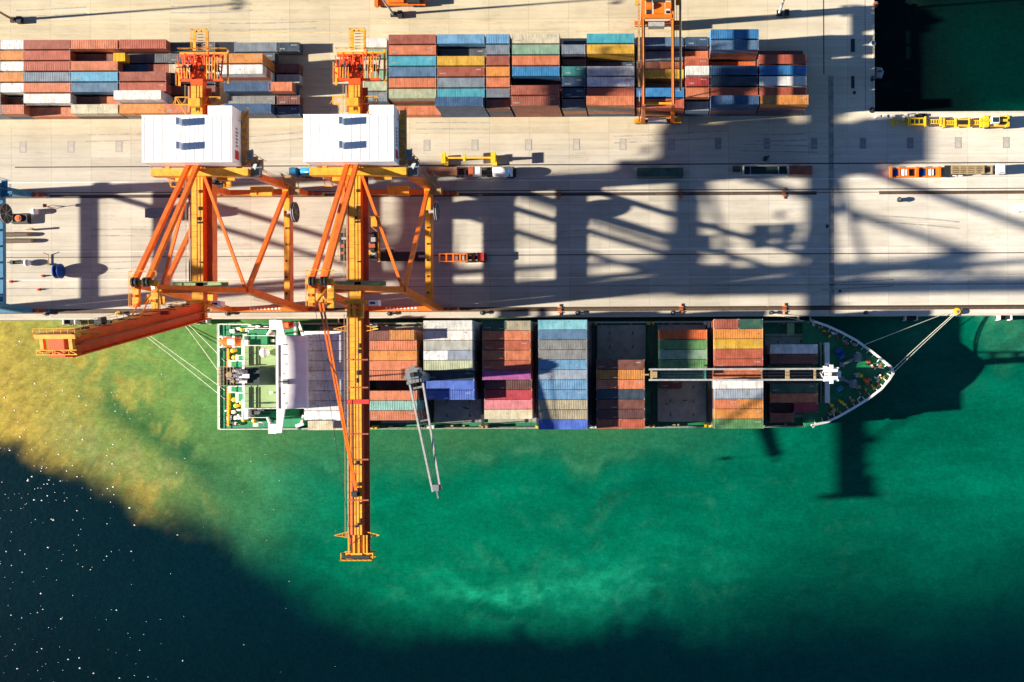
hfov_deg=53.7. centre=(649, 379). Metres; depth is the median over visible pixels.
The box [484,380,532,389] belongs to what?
shipping container
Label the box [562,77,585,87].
shipping container
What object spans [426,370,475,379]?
shipping container
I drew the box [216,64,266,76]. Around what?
shipping container
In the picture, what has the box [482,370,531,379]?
shipping container
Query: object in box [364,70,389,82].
shipping container
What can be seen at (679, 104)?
shipping container
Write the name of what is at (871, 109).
bollard
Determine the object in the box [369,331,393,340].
shipping container
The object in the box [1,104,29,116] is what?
shipping container
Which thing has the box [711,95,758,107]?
shipping container
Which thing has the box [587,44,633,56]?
shipping container
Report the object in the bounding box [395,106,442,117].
shipping container
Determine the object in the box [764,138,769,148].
service pit
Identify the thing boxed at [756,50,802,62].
shipping container
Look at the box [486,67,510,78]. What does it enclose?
shipping container
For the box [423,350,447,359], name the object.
shipping container
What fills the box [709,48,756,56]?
shipping container
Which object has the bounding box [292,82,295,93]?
door
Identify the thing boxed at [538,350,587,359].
shipping container
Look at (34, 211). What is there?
white drum
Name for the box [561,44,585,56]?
shipping container
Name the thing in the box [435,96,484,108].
shipping container
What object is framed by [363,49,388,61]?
shipping container
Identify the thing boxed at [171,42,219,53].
shipping container
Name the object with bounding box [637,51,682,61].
shipping container
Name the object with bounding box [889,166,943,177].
orange spreader
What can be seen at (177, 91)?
shipping container
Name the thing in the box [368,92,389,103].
shipping container
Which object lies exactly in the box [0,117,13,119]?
shipping container
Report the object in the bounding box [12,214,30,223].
steel tank
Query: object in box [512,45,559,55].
shipping container
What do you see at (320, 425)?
shipping container
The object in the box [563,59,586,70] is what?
shipping container
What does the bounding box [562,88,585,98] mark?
shipping container
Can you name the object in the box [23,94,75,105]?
shipping container
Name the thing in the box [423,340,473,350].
shipping container
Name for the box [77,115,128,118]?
shipping container
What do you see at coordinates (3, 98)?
door
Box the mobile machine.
[374,0,425,7]
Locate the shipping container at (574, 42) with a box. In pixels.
[563,41,586,50]
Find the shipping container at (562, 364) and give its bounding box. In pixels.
[538,360,587,369]
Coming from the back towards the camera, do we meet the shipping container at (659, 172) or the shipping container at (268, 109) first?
the shipping container at (659, 172)
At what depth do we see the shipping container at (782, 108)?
257.88 m
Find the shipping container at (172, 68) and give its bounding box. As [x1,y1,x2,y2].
[169,64,216,75]
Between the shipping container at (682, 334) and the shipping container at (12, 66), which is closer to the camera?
the shipping container at (682, 334)
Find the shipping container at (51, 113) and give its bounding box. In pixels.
[30,107,81,118]
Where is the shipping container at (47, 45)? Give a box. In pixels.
[23,40,74,51]
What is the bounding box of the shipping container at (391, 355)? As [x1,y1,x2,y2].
[369,350,418,360]
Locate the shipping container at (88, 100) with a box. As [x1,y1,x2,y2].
[77,96,99,103]
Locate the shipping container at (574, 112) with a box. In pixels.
[563,106,586,113]
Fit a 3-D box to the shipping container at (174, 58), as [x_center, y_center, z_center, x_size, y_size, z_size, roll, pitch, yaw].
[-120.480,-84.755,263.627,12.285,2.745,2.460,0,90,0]
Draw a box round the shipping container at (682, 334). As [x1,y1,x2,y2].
[658,330,706,339]
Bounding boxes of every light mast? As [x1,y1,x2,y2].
[0,11,22,23]
[382,0,402,18]
[777,0,788,17]
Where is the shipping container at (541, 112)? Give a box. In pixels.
[514,105,561,113]
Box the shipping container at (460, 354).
[448,350,473,359]
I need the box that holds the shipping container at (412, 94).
[389,89,436,100]
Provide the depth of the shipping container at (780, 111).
260.75 m
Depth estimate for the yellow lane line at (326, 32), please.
264.99 m
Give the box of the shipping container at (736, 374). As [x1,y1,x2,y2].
[713,370,760,378]
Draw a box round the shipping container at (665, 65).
[660,62,682,68]
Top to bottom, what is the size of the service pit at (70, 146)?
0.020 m
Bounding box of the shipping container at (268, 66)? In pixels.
[265,58,270,69]
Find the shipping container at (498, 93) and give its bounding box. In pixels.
[486,88,510,100]
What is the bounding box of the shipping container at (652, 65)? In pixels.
[636,62,659,70]
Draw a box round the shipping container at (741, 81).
[710,76,757,87]
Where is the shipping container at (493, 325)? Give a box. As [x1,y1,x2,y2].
[482,321,506,330]
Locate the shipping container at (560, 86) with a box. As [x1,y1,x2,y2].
[515,84,561,94]
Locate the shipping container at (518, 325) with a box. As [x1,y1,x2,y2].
[506,321,531,330]
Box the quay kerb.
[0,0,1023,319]
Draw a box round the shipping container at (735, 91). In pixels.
[710,87,757,97]
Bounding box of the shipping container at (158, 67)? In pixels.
[148,64,172,74]
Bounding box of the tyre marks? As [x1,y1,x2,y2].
[16,3,959,289]
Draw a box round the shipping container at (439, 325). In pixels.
[423,320,473,330]
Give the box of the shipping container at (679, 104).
[636,98,683,110]
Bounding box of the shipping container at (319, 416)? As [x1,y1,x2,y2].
[304,411,346,420]
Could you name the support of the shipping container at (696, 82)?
on the buried containers at (478, 355)
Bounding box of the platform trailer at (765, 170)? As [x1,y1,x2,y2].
[742,165,788,175]
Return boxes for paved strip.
[6,17,1023,313]
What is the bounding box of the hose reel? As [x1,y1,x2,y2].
[23,260,30,265]
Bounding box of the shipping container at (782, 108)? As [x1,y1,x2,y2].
[758,106,806,109]
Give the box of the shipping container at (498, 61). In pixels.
[486,56,510,67]
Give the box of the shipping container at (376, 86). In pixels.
[364,81,389,93]
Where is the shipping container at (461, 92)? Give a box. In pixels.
[437,88,485,100]
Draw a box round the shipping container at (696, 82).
[685,76,708,87]
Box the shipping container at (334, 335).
[304,331,346,340]
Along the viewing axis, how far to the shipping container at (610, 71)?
256.77 m
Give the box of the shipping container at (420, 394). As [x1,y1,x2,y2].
[374,390,421,399]
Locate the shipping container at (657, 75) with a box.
[636,69,683,81]
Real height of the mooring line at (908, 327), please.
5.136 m
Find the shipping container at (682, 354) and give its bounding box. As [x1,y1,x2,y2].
[659,349,706,359]
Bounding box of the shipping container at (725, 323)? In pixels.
[713,319,737,328]
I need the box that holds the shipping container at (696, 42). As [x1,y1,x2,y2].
[684,37,707,49]
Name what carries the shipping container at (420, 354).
on the buried containers at (478, 355)
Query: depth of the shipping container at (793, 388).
254.16 m
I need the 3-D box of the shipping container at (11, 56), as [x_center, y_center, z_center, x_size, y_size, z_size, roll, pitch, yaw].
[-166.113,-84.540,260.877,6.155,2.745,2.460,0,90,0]
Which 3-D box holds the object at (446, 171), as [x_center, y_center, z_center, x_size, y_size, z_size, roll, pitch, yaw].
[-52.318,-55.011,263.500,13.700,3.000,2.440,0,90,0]
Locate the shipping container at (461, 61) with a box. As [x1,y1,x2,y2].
[437,56,485,68]
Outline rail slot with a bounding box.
[50,191,1023,310]
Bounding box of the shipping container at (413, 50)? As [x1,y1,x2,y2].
[389,45,437,56]
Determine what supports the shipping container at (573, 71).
on the buried containers at (478, 355)
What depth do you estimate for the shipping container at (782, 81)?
256.77 m
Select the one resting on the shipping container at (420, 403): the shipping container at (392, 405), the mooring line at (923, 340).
the shipping container at (392, 405)
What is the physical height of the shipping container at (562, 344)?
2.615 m
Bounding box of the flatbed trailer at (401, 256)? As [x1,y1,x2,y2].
[380,252,424,261]
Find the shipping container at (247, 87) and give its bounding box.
[224,82,273,93]
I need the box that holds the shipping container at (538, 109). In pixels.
[513,102,560,111]
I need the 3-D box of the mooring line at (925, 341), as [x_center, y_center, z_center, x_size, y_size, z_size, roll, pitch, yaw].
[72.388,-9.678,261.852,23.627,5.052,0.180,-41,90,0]
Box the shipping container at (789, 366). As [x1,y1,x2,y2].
[766,364,813,373]
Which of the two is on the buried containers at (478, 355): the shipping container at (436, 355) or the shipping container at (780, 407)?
the shipping container at (780, 407)
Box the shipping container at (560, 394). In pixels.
[538,390,587,399]
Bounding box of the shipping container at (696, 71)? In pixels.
[685,66,708,76]
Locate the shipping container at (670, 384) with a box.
[659,381,681,388]
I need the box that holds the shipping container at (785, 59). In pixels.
[758,54,806,66]
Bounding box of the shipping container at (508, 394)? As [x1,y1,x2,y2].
[484,390,532,399]
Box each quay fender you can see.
[62,320,79,324]
[195,320,210,323]
[797,316,810,320]
[902,316,917,320]
[995,315,1011,320]
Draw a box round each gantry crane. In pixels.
[0,177,49,312]
[32,28,324,357]
[303,27,458,560]
[634,0,681,123]
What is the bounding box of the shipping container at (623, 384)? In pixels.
[596,379,644,388]
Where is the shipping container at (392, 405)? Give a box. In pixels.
[370,400,419,409]
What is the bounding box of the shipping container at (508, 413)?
[484,409,532,418]
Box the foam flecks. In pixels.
[0,341,289,675]
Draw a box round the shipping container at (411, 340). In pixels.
[394,331,418,340]
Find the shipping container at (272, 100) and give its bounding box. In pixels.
[228,96,277,107]
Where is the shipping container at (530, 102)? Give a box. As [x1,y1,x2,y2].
[511,96,559,108]
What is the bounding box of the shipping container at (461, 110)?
[438,101,485,111]
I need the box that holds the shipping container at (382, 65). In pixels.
[364,60,388,71]
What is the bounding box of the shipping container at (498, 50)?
[486,45,510,57]
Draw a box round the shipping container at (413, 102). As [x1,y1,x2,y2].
[392,101,434,103]
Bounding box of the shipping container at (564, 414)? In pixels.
[539,409,587,419]
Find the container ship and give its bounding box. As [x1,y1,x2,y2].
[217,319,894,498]
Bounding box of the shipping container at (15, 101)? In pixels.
[7,97,33,107]
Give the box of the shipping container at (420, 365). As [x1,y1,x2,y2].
[386,361,421,370]
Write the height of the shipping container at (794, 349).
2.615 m
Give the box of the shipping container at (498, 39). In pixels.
[486,34,510,46]
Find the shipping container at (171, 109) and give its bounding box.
[164,104,213,114]
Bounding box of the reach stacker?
[980,115,1009,128]
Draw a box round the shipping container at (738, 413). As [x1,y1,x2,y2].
[714,409,762,418]
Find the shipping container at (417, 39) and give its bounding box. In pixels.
[389,34,437,46]
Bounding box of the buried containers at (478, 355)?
[4,37,791,428]
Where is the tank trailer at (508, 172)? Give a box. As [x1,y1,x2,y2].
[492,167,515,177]
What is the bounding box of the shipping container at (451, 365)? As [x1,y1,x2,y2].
[423,360,473,369]
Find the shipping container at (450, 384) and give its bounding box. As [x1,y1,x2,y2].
[426,380,475,389]
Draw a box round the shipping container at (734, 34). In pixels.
[710,29,758,41]
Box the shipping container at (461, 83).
[437,78,485,89]
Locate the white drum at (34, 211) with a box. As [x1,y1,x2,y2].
[30,208,38,214]
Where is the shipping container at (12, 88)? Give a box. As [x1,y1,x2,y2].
[0,83,25,94]
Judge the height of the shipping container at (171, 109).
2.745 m
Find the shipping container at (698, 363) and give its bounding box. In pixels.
[659,359,707,368]
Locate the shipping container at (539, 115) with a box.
[515,106,562,116]
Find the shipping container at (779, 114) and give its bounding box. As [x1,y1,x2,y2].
[756,111,802,115]
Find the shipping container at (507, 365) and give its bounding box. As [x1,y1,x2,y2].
[482,360,531,369]
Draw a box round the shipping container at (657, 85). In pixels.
[637,83,682,87]
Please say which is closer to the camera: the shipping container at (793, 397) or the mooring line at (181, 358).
the shipping container at (793, 397)
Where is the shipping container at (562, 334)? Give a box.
[538,330,587,339]
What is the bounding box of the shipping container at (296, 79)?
[276,74,302,85]
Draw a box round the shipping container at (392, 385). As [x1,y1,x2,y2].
[377,381,425,389]
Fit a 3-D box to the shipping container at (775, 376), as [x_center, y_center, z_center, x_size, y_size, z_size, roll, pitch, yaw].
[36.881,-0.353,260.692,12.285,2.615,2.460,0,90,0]
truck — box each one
[145,208,187,217]
[289,167,321,177]
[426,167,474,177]
[439,252,486,262]
[473,166,492,177]
[944,165,963,175]
[951,164,1005,174]
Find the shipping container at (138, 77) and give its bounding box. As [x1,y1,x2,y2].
[119,71,170,83]
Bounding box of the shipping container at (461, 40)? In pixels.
[437,34,485,46]
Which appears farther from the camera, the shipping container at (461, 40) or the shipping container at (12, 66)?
the shipping container at (12, 66)
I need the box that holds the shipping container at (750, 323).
[738,319,762,328]
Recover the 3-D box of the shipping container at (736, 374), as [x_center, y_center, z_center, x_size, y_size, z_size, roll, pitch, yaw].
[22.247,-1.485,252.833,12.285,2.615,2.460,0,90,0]
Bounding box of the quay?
[0,0,1023,320]
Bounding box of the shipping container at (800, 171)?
[788,165,812,176]
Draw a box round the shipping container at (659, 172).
[637,167,682,178]
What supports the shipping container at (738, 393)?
on the buried containers at (478, 355)
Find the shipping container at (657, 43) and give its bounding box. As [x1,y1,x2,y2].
[636,37,683,49]
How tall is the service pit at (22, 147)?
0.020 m
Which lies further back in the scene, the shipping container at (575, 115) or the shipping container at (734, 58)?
the shipping container at (575, 115)
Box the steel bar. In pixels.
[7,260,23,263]
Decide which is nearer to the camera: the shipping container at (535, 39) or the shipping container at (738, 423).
the shipping container at (738, 423)
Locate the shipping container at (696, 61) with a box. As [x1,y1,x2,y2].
[685,58,707,66]
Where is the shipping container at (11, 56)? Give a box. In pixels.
[0,51,25,61]
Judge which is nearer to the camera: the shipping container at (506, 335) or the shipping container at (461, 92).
the shipping container at (506, 335)
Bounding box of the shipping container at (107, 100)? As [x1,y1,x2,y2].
[100,96,120,104]
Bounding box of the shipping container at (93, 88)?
[71,82,118,94]
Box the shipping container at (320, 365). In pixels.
[309,361,348,370]
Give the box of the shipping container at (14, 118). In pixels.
[10,117,34,119]
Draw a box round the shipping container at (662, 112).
[637,111,683,113]
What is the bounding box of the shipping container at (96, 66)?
[71,61,122,71]
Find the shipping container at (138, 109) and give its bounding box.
[119,104,168,115]
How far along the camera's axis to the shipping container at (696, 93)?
256.77 m
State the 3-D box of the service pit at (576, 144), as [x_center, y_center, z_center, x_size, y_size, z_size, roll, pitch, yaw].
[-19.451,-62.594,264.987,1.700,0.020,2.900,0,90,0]
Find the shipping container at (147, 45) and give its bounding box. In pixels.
[119,39,170,51]
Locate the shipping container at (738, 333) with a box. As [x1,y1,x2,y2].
[713,329,762,338]
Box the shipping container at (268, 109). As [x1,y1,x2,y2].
[224,103,274,115]
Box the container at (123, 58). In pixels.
[113,53,129,63]
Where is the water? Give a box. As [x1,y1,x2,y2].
[0,0,1023,681]
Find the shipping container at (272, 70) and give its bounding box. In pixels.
[270,61,274,72]
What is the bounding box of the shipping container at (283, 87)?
[269,82,295,93]
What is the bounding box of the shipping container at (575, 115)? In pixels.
[564,110,587,116]
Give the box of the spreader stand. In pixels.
[441,152,496,165]
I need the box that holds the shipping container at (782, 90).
[758,87,806,97]
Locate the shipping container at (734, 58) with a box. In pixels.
[709,49,755,59]
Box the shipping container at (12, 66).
[0,61,24,71]
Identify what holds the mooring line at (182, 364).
attached to the container ship
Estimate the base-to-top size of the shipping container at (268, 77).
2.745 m
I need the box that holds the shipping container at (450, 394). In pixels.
[426,390,475,399]
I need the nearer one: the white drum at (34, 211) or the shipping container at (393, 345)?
the shipping container at (393, 345)
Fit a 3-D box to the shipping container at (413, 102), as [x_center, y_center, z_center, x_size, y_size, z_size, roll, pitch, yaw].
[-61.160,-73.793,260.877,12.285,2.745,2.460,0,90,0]
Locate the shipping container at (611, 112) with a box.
[588,111,634,113]
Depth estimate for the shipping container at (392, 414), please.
248.93 m
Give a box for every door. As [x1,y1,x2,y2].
[1,94,6,104]
[24,105,29,115]
[118,62,122,71]
[166,72,170,82]
[166,93,170,103]
[271,61,274,71]
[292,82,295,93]
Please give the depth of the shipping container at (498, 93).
256.77 m
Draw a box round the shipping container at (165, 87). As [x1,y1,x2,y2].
[119,82,170,94]
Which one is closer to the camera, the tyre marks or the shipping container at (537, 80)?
the shipping container at (537, 80)
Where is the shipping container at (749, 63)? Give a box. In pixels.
[708,61,754,69]
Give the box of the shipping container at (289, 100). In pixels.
[277,95,302,107]
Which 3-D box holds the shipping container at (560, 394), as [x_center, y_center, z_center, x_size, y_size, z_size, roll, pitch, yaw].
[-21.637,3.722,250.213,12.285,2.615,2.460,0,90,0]
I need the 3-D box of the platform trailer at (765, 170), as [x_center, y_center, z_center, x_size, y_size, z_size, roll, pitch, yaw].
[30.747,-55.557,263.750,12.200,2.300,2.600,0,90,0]
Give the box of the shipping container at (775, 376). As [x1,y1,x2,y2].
[766,374,814,382]
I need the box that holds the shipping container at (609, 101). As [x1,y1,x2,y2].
[586,96,633,107]
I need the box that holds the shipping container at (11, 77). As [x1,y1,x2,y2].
[0,72,25,82]
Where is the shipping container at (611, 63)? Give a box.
[588,62,634,67]
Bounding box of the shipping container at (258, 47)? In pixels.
[234,42,283,54]
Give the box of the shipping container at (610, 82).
[587,77,633,87]
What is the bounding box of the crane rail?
[91,191,1023,310]
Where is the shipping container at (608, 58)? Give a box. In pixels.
[588,49,634,60]
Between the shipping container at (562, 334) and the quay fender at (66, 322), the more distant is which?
the quay fender at (66, 322)
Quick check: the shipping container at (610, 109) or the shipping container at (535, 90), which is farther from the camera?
the shipping container at (610, 109)
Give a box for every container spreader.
[891,116,941,126]
[942,117,981,127]
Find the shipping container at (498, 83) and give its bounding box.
[486,77,510,89]
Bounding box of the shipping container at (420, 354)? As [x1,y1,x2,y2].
[402,351,421,360]
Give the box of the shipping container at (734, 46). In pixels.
[710,40,758,52]
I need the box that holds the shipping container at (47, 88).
[23,83,75,94]
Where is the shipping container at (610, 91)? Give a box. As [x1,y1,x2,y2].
[587,88,634,98]
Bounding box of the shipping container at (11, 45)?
[0,40,25,50]
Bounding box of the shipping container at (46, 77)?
[23,72,72,82]
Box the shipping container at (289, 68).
[276,63,302,75]
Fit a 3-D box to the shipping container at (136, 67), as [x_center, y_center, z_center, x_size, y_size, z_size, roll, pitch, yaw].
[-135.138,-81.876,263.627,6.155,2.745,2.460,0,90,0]
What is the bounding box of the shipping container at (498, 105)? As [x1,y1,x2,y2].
[486,99,510,111]
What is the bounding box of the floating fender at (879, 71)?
[875,67,883,78]
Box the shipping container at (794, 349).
[769,344,817,353]
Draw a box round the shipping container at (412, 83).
[389,78,437,88]
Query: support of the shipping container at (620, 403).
on the buried containers at (478, 355)
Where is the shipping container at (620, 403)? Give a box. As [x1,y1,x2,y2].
[596,399,644,408]
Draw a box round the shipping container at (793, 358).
[769,354,817,363]
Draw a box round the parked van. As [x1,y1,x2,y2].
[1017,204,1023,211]
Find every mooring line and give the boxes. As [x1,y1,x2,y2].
[119,314,223,389]
[120,316,224,398]
[186,327,216,368]
[865,311,950,344]
[893,313,954,368]
[895,314,955,370]
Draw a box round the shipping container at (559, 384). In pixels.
[538,380,587,389]
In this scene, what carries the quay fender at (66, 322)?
attached to the quay
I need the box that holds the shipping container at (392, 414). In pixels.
[370,410,418,419]
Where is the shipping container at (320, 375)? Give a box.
[309,371,348,380]
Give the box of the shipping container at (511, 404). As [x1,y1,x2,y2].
[484,399,532,408]
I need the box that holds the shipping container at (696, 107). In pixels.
[685,101,708,113]
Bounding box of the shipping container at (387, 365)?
[370,360,418,370]
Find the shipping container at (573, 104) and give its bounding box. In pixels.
[562,99,585,110]
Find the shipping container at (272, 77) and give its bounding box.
[225,72,274,81]
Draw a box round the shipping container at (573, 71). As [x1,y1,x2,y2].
[562,66,585,76]
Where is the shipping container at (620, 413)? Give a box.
[596,409,644,418]
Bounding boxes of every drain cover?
[851,39,854,51]
[851,76,854,88]
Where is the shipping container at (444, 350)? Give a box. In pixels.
[427,341,475,350]
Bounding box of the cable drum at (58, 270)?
[51,264,64,277]
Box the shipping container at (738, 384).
[713,381,762,388]
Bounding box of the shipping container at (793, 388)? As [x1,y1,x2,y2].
[769,383,817,392]
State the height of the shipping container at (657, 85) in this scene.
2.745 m
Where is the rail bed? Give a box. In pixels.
[0,190,1023,313]
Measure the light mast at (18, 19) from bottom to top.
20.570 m
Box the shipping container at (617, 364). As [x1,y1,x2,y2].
[596,360,644,369]
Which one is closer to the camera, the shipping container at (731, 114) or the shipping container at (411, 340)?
the shipping container at (411, 340)
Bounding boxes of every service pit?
[20,142,25,152]
[68,141,73,151]
[116,141,121,151]
[424,140,429,150]
[472,140,477,149]
[525,139,531,149]
[573,139,579,149]
[620,139,625,149]
[668,139,674,149]
[715,138,720,148]
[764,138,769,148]
[811,138,816,148]
[860,138,865,148]
[907,137,912,147]
[955,137,960,147]
[1003,137,1008,147]
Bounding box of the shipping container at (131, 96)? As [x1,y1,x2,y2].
[114,90,165,102]
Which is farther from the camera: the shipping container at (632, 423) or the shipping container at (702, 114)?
the shipping container at (702, 114)
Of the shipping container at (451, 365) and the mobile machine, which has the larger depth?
the mobile machine
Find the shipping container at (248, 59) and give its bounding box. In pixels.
[215,53,266,65]
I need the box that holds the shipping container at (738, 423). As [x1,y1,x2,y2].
[714,419,762,428]
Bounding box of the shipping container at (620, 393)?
[596,389,644,398]
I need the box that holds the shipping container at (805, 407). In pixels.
[793,403,817,412]
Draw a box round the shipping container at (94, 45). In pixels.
[71,39,122,51]
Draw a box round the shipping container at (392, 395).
[370,390,418,399]
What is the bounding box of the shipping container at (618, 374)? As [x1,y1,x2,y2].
[596,369,644,378]
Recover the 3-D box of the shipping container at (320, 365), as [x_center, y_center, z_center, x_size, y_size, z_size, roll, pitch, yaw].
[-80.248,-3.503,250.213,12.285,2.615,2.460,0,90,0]
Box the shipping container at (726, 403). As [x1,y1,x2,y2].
[714,399,738,408]
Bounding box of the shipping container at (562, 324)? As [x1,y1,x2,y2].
[538,320,587,329]
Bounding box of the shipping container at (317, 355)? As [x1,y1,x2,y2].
[309,351,348,360]
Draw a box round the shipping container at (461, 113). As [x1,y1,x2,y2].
[440,109,487,114]
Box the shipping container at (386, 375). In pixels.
[370,371,406,380]
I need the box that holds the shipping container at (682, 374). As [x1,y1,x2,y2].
[659,370,705,378]
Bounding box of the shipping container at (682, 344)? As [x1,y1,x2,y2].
[659,339,706,349]
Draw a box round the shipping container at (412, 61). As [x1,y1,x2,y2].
[389,56,437,67]
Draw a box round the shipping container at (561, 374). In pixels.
[538,370,587,379]
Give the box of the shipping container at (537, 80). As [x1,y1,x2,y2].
[514,70,560,81]
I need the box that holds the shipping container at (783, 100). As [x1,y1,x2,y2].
[759,95,807,107]
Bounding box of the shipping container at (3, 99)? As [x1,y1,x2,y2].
[0,94,7,104]
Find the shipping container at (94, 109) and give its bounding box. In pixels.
[71,104,122,115]
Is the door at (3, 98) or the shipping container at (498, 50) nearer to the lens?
the shipping container at (498, 50)
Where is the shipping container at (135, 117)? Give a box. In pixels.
[126,116,141,118]
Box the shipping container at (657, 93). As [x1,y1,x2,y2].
[636,87,683,98]
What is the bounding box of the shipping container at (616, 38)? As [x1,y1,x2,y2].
[587,33,634,44]
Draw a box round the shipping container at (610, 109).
[587,99,634,110]
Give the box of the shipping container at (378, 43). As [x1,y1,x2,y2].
[363,38,388,50]
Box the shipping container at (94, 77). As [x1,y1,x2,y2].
[71,72,121,82]
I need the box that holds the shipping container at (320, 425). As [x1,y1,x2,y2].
[308,420,346,429]
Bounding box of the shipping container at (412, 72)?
[389,67,437,78]
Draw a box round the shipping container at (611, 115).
[589,114,634,116]
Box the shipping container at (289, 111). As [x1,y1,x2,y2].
[277,106,302,117]
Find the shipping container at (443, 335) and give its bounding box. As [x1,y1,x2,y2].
[423,330,473,340]
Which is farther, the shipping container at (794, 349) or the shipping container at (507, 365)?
the shipping container at (794, 349)
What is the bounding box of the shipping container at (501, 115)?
[490,111,513,116]
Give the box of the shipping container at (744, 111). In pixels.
[709,103,756,113]
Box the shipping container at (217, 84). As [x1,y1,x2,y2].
[171,75,219,86]
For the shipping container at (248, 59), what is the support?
on the shipping container at (268, 66)
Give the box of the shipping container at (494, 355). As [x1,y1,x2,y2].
[482,350,506,359]
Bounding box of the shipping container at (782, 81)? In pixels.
[758,76,806,88]
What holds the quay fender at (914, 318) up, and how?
attached to the quay
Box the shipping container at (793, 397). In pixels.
[769,393,817,402]
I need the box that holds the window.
[993,117,998,121]
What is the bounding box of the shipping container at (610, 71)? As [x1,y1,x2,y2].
[587,66,634,77]
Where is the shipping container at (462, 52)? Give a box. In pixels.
[439,48,486,57]
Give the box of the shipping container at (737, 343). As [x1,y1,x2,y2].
[713,339,762,348]
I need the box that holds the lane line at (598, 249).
[0,178,1023,280]
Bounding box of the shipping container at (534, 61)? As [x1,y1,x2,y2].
[512,56,559,66]
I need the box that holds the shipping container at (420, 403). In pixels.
[372,400,421,409]
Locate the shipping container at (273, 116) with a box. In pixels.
[249,107,278,117]
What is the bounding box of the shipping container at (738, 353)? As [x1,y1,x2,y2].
[713,349,762,358]
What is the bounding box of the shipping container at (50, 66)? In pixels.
[23,61,72,71]
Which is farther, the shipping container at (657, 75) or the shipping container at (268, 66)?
the shipping container at (657, 75)
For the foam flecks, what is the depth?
267.95 m
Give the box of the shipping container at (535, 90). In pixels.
[511,85,559,97]
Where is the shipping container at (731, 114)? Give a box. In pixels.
[708,112,754,115]
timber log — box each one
[6,232,29,236]
[6,238,32,242]
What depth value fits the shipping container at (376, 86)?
259.52 m
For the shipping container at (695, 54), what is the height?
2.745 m
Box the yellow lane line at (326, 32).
[0,5,767,305]
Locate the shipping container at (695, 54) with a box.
[684,51,707,63]
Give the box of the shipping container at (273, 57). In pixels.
[229,53,277,63]
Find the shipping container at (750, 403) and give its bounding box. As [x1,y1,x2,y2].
[739,399,762,408]
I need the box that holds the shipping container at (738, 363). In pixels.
[713,359,762,367]
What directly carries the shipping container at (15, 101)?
on the quay
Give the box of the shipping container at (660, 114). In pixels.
[637,112,683,116]
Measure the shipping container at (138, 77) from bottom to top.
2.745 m
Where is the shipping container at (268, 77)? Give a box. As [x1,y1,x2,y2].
[219,69,270,80]
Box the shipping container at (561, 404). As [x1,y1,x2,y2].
[538,399,587,409]
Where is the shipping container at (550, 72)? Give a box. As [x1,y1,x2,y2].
[512,66,559,78]
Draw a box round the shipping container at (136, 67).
[125,64,147,71]
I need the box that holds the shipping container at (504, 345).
[482,340,531,350]
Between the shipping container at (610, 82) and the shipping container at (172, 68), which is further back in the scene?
the shipping container at (172, 68)
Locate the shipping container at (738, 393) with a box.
[714,389,762,398]
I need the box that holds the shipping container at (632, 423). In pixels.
[620,419,644,428]
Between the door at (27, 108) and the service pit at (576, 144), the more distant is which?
the service pit at (576, 144)
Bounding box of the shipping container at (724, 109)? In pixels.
[710,98,757,110]
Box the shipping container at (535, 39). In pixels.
[512,34,559,44]
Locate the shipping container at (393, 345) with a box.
[369,340,418,350]
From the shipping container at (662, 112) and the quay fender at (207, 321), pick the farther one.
the quay fender at (207, 321)
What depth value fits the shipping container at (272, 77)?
260.44 m
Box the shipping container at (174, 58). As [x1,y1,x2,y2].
[169,53,213,63]
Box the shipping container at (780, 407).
[768,403,792,411]
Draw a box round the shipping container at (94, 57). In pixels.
[77,54,124,64]
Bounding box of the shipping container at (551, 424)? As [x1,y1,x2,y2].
[538,419,587,429]
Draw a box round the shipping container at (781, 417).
[769,412,793,422]
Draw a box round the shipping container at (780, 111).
[757,109,804,112]
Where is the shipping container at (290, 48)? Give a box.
[276,42,302,54]
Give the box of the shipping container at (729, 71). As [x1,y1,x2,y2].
[710,65,757,76]
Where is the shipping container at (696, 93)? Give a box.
[685,87,708,99]
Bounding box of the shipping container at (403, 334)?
[390,330,416,339]
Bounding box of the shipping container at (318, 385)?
[309,381,348,390]
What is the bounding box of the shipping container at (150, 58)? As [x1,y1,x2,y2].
[128,53,171,63]
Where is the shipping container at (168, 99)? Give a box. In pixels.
[121,93,170,103]
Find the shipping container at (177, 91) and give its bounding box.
[170,85,219,96]
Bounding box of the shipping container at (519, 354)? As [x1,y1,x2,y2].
[506,350,531,359]
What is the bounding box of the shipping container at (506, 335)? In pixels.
[482,330,531,340]
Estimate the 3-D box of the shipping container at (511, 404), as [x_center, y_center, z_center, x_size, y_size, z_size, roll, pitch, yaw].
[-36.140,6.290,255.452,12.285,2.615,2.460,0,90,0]
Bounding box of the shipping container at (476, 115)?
[442,113,489,117]
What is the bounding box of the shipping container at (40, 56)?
[23,50,75,61]
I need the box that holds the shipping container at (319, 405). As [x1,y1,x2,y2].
[304,401,346,410]
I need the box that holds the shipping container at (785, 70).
[758,65,806,77]
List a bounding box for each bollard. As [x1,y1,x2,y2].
[869,107,874,112]
[953,308,961,315]
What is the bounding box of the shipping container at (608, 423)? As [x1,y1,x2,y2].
[596,419,620,428]
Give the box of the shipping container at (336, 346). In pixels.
[308,341,348,350]
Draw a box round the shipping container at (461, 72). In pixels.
[437,67,485,78]
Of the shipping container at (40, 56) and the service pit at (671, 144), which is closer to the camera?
the shipping container at (40, 56)
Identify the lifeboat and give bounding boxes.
[218,337,241,346]
[283,322,293,328]
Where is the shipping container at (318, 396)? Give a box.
[309,391,348,400]
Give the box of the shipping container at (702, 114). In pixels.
[685,113,707,115]
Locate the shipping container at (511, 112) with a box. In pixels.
[488,107,512,113]
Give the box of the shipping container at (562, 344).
[538,340,587,349]

